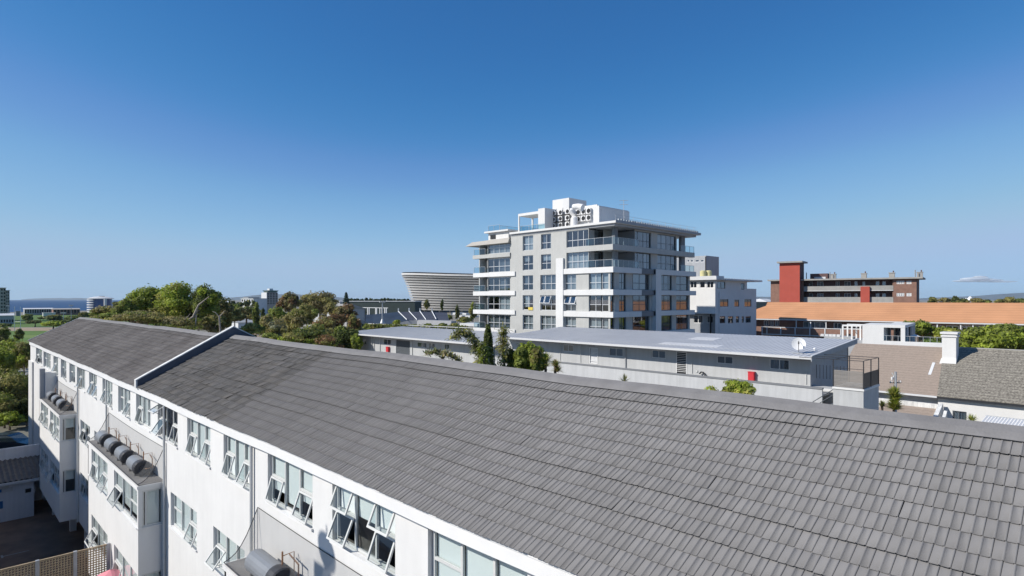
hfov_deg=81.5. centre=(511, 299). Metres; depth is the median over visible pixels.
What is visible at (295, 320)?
tree
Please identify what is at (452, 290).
stadium
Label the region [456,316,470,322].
tree
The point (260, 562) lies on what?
water heater
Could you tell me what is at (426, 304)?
tree
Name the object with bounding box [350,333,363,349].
tree
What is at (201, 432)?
window
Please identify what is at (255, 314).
cypress
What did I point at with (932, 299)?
tree
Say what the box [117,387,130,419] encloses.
window
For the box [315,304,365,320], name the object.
pale hall
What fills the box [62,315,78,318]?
tree
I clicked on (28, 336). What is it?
mown band
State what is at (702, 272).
water tank
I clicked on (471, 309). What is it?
tree
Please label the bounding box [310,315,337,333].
tree
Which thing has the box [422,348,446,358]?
shrub
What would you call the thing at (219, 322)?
bare tree
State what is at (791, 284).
brick block
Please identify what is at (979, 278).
cloud
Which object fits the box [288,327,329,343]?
tree
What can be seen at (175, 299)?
tree
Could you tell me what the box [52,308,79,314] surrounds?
clubhouse
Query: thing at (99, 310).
tree
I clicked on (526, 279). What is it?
window
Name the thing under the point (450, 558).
window
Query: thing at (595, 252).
window
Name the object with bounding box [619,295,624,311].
window
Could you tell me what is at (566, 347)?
window
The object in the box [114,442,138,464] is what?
water heater
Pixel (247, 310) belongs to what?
tree
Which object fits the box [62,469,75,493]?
window
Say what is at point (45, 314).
white kiosk
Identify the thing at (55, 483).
window
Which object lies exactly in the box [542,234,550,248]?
window
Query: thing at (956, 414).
window
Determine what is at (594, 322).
window
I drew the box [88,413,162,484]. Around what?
bird net
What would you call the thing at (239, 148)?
sky
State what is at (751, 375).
fire hose cabinet
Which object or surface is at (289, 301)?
tree
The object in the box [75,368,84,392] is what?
window
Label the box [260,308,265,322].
cypress
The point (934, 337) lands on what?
tree
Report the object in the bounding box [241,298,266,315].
hotel
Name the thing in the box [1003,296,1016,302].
tree
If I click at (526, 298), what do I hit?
window
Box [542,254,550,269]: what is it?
window
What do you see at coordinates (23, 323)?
park lawn
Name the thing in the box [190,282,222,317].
tree
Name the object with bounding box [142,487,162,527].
window
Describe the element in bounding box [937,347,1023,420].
tiled house
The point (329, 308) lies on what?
tree
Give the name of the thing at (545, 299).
window
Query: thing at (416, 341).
grey flats
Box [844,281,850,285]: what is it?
window
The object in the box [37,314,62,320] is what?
tree
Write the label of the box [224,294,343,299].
hills
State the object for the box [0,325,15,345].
tree
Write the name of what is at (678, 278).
window
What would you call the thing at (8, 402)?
tree
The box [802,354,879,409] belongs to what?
stair landing
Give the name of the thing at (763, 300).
distant building
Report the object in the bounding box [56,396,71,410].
water heater
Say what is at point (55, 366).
window
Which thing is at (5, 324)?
tree
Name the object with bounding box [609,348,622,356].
window
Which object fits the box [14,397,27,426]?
tree
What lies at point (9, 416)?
tree
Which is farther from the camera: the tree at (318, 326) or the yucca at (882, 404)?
the tree at (318, 326)
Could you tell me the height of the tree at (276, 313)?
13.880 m
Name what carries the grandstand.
on the ground at (22, 428)
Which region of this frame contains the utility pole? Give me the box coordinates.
[889,372,900,411]
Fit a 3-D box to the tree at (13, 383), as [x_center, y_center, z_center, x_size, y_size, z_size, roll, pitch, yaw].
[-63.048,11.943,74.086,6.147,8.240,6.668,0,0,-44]
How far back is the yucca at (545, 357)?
39.42 m
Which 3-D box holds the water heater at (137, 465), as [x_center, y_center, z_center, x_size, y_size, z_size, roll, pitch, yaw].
[-14.388,6.290,23.015,0.703,0.880,1.470,0,0,-44]
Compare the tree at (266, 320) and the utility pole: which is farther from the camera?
the tree at (266, 320)
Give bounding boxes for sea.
[10,300,120,311]
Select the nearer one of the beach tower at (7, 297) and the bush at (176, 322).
the bush at (176, 322)
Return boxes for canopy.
[460,323,478,327]
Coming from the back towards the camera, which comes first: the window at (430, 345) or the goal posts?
the goal posts
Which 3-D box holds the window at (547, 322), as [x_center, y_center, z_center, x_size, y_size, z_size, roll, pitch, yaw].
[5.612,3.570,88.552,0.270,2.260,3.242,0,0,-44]
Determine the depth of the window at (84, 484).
33.82 m
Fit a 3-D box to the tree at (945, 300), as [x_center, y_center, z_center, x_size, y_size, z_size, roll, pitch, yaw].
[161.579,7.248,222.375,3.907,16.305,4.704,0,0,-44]
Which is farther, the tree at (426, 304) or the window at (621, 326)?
the tree at (426, 304)
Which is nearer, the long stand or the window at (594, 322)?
the window at (594, 322)
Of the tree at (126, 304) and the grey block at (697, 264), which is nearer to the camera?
the tree at (126, 304)
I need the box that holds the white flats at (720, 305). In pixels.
[690,276,761,334]
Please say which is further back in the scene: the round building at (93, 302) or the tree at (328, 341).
the round building at (93, 302)
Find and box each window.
[35,348,41,366]
[38,403,47,428]
[39,449,47,476]
[43,352,50,371]
[44,461,58,494]
[48,411,58,442]
[51,356,57,375]
[60,360,65,381]
[62,417,75,440]
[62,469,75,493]
[68,364,74,386]
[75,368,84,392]
[79,421,89,448]
[79,474,87,503]
[84,517,107,565]
[86,373,96,399]
[89,450,107,496]
[99,380,112,408]
[106,472,136,528]
[112,547,136,575]
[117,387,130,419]
[134,395,149,432]
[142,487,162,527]
[142,569,162,575]
[148,404,177,448]
[169,495,196,551]
[185,419,210,468]
[204,529,244,575]
[221,436,248,492]
[264,455,312,530]
[326,485,394,575]
[384,339,390,344]
[417,342,426,347]
[428,343,434,348]
[433,531,527,575]
[488,243,509,253]
[488,258,509,272]
[488,277,509,290]
[488,296,509,309]
[488,314,509,328]
[523,235,532,250]
[523,255,532,269]
[523,275,532,289]
[523,295,532,309]
[523,315,532,329]
[540,295,555,309]
[541,274,555,289]
[541,315,555,329]
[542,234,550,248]
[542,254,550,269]
[563,344,572,351]
[564,295,575,310]
[565,274,575,289]
[565,316,575,326]
[567,229,587,247]
[567,252,587,268]
[589,273,607,289]
[589,295,607,311]
[589,317,607,328]
[595,252,598,266]
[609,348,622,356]
[619,273,624,289]
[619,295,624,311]
[619,317,624,329]
[633,274,648,289]
[633,295,648,310]
[634,316,648,330]
[635,231,649,247]
[635,252,649,268]
[652,350,665,358]
[657,234,673,249]
[657,255,674,269]
[661,275,670,289]
[661,295,670,309]
[661,315,670,330]
[676,276,687,290]
[676,315,687,329]
[770,359,788,369]
[803,321,825,327]
[817,281,822,285]
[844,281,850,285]
[953,411,966,419]
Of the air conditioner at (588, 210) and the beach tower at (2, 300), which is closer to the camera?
the air conditioner at (588, 210)
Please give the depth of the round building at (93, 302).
630.72 m
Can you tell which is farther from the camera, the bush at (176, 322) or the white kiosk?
the white kiosk
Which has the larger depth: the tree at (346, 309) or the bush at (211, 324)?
the tree at (346, 309)
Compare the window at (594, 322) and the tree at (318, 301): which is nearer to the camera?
the window at (594, 322)
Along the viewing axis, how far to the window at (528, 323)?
91.68 m
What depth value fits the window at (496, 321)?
96.71 m
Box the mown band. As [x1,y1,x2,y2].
[9,335,37,337]
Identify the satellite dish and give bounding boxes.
[792,338,805,353]
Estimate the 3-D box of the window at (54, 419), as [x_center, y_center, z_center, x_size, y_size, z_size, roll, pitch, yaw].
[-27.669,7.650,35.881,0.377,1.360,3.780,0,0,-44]
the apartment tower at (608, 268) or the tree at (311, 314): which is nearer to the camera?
the apartment tower at (608, 268)
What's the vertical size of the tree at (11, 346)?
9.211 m
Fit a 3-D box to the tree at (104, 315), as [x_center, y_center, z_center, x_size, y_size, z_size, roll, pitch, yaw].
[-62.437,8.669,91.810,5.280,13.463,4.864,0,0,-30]
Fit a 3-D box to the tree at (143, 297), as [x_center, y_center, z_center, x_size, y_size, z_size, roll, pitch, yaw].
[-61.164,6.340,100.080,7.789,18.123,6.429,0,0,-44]
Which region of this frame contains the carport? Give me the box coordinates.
[981,415,1023,425]
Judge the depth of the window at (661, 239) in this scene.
90.23 m
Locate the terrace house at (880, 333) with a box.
[821,322,941,355]
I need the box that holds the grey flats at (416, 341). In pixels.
[357,326,516,363]
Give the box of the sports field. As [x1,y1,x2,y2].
[10,331,46,340]
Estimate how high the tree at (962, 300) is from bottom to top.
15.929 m
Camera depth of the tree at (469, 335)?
40.82 m
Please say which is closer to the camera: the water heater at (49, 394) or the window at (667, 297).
the water heater at (49, 394)
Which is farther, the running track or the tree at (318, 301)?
the running track
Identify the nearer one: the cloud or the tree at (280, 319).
the tree at (280, 319)
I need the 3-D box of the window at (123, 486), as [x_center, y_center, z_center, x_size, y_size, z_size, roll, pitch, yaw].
[-14.968,7.650,22.847,0.434,1.360,3.880,0,0,-44]
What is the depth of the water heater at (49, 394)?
39.05 m
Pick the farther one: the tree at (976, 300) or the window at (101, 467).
the tree at (976, 300)
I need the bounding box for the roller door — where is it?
[396,340,409,354]
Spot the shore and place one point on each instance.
(58, 299)
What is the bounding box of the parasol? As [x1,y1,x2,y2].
[97,568,120,575]
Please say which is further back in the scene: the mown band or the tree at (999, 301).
the mown band
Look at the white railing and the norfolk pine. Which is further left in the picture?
the norfolk pine
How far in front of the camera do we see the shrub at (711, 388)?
35.97 m
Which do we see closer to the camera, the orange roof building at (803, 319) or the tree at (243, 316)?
the orange roof building at (803, 319)
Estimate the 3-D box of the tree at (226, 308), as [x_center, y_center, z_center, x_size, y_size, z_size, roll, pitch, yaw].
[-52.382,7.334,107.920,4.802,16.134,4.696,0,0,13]
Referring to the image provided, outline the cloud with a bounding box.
[955,276,1016,281]
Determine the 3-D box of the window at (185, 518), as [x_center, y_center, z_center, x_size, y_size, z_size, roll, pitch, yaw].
[-11.293,7.595,20.432,0.334,1.250,3.030,0,0,-44]
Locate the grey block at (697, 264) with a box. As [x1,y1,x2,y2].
[677,256,718,275]
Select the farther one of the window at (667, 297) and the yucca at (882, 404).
the window at (667, 297)
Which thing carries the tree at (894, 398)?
on the ground at (22, 428)
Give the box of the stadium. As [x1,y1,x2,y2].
[401,272,478,312]
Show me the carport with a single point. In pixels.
(1004, 420)
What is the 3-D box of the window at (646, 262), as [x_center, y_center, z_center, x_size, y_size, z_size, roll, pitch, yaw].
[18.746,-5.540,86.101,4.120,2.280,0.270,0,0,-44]
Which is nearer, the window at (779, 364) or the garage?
the garage
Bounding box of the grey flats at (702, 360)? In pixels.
[495,327,857,402]
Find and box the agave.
[617,373,629,380]
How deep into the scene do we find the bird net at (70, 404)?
35.73 m
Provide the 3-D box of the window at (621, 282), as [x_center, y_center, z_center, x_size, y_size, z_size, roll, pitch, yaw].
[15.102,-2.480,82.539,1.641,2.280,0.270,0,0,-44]
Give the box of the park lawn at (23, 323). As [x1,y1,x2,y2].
[0,315,153,326]
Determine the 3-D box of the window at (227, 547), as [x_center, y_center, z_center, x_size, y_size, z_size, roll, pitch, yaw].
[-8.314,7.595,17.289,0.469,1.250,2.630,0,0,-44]
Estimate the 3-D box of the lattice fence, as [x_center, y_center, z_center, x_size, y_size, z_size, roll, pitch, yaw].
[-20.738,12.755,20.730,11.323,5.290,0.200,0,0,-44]
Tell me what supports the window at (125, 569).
in the apartment block at (371, 463)
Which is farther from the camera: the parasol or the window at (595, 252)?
the window at (595, 252)
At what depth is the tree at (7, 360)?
88.02 m
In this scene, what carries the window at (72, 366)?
in the apartment block at (371, 463)
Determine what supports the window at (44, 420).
in the apartment block at (371, 463)
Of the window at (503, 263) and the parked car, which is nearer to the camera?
the parked car
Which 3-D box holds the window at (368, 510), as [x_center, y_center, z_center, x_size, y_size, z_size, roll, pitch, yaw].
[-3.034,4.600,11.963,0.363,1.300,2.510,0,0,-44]
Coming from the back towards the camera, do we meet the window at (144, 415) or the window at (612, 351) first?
the window at (612, 351)
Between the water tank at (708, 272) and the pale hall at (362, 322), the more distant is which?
the pale hall at (362, 322)
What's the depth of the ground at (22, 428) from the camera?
312.56 m
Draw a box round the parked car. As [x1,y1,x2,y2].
[0,432,27,448]
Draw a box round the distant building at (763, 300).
[756,299,770,301]
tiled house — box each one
[848,331,960,417]
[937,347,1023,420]
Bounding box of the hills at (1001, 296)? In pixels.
[919,293,1023,299]
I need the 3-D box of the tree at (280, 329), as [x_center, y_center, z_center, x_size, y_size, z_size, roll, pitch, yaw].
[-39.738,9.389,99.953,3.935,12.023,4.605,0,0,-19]
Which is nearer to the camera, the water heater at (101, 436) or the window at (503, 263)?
the water heater at (101, 436)
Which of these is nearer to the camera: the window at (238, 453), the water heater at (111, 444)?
the window at (238, 453)
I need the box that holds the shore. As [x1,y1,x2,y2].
[22,298,88,299]
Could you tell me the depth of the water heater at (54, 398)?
37.50 m
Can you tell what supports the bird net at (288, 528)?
on the apartment block at (371, 463)
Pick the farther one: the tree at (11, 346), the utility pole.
the tree at (11, 346)
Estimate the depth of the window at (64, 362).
39.02 m
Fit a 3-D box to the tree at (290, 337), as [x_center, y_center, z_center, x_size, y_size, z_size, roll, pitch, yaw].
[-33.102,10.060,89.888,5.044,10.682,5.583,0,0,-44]
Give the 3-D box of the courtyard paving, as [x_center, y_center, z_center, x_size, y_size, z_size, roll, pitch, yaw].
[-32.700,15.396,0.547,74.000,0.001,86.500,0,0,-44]
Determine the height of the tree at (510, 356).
12.123 m
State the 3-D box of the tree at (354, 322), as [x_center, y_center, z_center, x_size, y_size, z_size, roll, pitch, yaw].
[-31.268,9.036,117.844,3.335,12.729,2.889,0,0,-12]
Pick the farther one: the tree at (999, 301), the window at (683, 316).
the tree at (999, 301)
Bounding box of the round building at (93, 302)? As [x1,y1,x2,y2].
[87,296,114,311]
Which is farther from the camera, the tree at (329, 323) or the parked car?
the tree at (329, 323)
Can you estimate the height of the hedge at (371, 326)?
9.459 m
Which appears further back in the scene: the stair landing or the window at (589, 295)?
the window at (589, 295)
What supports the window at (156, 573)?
in the apartment block at (371, 463)
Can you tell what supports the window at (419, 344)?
in the grey flats at (416, 341)
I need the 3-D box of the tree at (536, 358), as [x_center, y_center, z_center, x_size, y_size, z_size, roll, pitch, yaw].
[1.689,9.297,39.522,1.065,12.207,1.034,0,0,-14]
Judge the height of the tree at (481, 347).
12.758 m
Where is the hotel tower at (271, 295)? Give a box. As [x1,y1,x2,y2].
[261,289,278,313]
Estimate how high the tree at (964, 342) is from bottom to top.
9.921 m
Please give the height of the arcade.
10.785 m
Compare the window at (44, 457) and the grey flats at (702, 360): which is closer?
the window at (44, 457)
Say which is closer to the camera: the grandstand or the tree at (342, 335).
the tree at (342, 335)
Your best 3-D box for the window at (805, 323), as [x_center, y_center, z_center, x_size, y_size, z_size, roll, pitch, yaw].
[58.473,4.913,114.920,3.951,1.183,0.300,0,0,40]
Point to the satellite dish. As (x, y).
(798, 344)
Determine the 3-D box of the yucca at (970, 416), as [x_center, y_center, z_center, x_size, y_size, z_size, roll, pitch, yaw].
[35.561,12.085,45.931,1.129,6.629,1.296,0,0,-44]
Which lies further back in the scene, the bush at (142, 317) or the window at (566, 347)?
the bush at (142, 317)
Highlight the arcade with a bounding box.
[363,307,386,314]
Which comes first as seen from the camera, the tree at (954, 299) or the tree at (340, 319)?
the tree at (340, 319)
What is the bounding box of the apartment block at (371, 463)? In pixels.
[27,317,1023,575]
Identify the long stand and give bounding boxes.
[349,301,421,314]
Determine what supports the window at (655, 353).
in the grey flats at (702, 360)
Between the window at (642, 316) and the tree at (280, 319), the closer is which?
the window at (642, 316)
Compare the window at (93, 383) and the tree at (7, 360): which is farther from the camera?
the tree at (7, 360)
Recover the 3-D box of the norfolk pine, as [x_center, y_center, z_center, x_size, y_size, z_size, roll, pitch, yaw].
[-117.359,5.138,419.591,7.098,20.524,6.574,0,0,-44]
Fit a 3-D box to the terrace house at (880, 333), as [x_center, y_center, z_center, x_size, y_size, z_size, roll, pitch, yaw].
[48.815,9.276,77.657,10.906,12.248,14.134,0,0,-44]
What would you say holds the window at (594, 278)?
in the apartment tower at (608, 268)
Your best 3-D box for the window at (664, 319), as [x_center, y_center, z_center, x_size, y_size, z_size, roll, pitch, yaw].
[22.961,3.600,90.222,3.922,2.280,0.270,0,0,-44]
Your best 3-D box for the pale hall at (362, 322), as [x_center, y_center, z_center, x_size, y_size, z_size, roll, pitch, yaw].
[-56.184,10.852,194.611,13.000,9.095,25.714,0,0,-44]
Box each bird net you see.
[41,382,76,413]
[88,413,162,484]
[223,507,361,575]
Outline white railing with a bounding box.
[368,323,467,328]
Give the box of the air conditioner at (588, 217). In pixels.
[586,215,591,220]
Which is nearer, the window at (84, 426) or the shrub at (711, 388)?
the window at (84, 426)
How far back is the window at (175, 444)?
21.99 m
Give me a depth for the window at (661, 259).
90.23 m
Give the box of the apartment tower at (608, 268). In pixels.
[465,198,700,332]
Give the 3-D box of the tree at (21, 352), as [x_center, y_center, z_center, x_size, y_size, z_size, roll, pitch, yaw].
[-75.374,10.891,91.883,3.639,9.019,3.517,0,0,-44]
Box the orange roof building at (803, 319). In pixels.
[756,302,1023,341]
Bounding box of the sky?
[0,0,1023,299]
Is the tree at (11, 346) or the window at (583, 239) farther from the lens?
the tree at (11, 346)
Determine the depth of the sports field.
266.86 m
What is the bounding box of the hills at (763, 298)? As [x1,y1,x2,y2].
[756,297,770,299]
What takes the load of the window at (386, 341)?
in the grey flats at (416, 341)
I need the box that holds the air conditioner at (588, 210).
[586,208,591,213]
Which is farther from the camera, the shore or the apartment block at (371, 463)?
the shore
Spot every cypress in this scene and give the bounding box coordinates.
[252,302,259,335]
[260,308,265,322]
[440,299,443,309]
[455,304,459,318]
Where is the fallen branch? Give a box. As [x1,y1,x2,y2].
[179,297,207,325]
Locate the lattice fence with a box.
[0,542,109,575]
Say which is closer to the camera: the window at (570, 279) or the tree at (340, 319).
the window at (570, 279)
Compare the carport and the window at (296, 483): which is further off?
the carport
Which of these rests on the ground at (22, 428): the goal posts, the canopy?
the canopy
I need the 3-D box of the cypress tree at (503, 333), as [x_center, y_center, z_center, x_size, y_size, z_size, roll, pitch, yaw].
[-0.499,8.459,41.012,1.726,13.883,1.373,0,0,-16]
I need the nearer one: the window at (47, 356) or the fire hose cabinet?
the window at (47, 356)
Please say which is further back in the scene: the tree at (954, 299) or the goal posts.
the goal posts
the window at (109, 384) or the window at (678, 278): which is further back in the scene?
the window at (678, 278)
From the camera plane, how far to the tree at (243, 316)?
188.94 m
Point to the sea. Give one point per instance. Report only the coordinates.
(82, 305)
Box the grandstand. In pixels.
[365,308,455,324]
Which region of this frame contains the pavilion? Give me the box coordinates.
[0,313,13,323]
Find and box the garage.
[0,444,41,522]
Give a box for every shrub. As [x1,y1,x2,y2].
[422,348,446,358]
[440,349,462,361]
[704,383,718,390]
[721,378,755,394]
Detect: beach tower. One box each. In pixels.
[0,288,5,312]
[5,290,9,312]
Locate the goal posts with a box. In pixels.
[14,307,20,330]
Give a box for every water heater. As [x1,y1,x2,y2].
[46,388,58,401]
[51,392,66,405]
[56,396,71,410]
[95,427,116,446]
[104,434,126,455]
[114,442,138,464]
[126,452,152,475]
[244,549,298,575]
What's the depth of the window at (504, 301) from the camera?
96.12 m
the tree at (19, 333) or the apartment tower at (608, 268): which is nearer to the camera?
the apartment tower at (608, 268)
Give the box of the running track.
[8,328,51,330]
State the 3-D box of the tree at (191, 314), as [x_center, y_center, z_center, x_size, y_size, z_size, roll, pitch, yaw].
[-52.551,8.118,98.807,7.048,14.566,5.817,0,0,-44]
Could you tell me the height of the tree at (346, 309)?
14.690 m
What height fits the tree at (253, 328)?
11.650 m
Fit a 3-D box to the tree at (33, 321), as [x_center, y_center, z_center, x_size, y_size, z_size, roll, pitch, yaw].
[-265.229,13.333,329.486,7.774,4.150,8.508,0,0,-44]
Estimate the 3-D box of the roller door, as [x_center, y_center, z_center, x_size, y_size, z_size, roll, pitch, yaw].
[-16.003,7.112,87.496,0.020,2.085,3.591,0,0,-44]
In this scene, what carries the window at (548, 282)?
in the apartment tower at (608, 268)
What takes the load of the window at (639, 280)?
in the apartment tower at (608, 268)
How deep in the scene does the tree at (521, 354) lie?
40.34 m
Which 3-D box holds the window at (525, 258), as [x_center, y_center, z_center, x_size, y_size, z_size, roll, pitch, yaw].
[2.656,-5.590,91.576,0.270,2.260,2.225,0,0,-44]
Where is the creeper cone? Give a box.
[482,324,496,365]
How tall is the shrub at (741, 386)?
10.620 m
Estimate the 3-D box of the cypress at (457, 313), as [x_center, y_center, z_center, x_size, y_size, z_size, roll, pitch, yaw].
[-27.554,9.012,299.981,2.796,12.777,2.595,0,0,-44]
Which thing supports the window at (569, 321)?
in the apartment tower at (608, 268)
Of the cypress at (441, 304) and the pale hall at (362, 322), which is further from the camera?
the cypress at (441, 304)
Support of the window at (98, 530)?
in the apartment block at (371, 463)
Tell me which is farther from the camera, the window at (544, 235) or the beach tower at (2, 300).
the beach tower at (2, 300)
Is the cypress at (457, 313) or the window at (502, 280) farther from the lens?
the cypress at (457, 313)
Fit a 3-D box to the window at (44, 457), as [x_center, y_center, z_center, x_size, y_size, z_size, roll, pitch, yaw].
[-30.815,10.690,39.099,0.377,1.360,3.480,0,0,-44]
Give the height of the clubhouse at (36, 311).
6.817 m
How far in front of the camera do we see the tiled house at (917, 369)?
62.57 m
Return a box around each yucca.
[540,351,552,371]
[547,359,561,372]
[879,401,886,409]
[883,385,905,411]
[965,413,979,420]
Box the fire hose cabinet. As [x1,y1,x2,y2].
[748,371,755,380]
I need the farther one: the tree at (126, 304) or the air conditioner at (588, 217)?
the tree at (126, 304)
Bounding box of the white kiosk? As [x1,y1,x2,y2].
[42,312,54,315]
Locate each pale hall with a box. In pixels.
[304,319,367,329]
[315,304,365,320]
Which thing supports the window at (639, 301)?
in the apartment tower at (608, 268)
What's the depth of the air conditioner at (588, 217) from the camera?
86.39 m
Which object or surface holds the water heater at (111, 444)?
on the apartment block at (371, 463)
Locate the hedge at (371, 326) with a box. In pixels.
[362,323,469,329]
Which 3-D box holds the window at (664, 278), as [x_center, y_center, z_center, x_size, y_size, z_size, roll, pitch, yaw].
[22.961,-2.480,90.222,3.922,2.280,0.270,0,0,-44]
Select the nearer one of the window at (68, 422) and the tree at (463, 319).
the window at (68, 422)
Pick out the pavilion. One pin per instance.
(7, 318)
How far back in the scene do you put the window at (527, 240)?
91.65 m
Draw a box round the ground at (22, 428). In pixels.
[0,300,994,437]
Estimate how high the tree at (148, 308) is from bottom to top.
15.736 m
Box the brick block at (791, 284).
[768,261,925,302]
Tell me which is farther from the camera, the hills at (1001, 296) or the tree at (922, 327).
the hills at (1001, 296)
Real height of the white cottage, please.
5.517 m
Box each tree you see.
[0,323,12,326]
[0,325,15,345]
[0,337,27,372]
[0,348,15,378]
[0,366,27,423]
[0,391,20,427]
[0,410,26,429]
[9,341,29,374]
[13,328,24,342]
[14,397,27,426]
[21,314,33,320]
[25,320,41,326]
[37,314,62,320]
[39,320,62,328]
[61,319,74,324]
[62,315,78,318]
[77,311,91,316]
[87,312,119,319]
[88,305,114,316]
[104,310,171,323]
[110,298,140,321]
[125,283,160,324]
[142,301,166,315]
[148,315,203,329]
[152,280,194,316]
[178,308,215,330]
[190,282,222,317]
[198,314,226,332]
[212,311,223,332]
[217,297,240,329]
[232,312,246,325]
[235,306,260,323]
[239,323,265,336]
[259,313,272,334]
[259,332,279,339]
[265,320,287,335]
[266,305,287,319]
[272,315,285,324]
[276,291,303,312]
[277,332,312,343]
[283,307,309,333]
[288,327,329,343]
[293,301,318,327]
[300,289,339,319]
[303,323,332,334]
[308,334,343,347]
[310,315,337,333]
[322,301,337,318]
[322,313,346,329]
[330,325,362,348]
[333,302,358,326]
[347,313,362,329]
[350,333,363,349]
[423,299,429,308]
[445,326,489,362]
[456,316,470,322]
[468,302,476,321]
[473,340,491,364]
[493,322,513,366]
[506,347,514,366]
[508,341,544,370]
[529,348,543,370]
[903,319,935,341]
[920,326,961,342]
[927,297,937,302]
[937,297,950,302]
[951,296,959,302]
[957,298,969,302]
[959,323,1023,349]
[959,337,977,347]
[970,298,984,302]
[993,299,1004,302]
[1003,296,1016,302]
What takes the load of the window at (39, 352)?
in the apartment block at (371, 463)
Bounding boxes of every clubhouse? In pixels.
[23,308,51,314]
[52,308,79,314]
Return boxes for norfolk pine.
[342,292,349,303]
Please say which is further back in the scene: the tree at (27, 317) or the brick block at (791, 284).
the tree at (27, 317)
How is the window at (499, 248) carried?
in the apartment tower at (608, 268)
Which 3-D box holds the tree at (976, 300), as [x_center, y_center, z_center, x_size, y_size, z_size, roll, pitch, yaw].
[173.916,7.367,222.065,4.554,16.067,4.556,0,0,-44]
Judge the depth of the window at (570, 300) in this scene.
85.58 m
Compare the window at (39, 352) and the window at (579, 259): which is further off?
the window at (579, 259)
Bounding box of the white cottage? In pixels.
[232,319,252,327]
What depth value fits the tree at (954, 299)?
233.50 m
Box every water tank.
[700,270,705,275]
[706,270,711,275]
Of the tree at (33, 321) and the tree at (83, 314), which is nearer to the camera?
the tree at (33, 321)
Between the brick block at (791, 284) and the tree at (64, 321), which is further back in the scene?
the tree at (64, 321)
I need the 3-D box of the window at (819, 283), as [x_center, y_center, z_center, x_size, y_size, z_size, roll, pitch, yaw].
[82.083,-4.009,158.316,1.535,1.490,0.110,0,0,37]
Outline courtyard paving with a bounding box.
[0,498,89,575]
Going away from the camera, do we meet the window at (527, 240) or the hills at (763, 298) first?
the window at (527, 240)
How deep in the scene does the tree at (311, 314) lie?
148.94 m
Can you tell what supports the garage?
on the courtyard paving
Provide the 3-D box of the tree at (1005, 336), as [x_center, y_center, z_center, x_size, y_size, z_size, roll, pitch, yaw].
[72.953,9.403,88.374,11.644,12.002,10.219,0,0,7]
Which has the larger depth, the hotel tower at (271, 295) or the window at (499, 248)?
the hotel tower at (271, 295)
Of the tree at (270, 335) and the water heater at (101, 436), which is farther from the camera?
the tree at (270, 335)

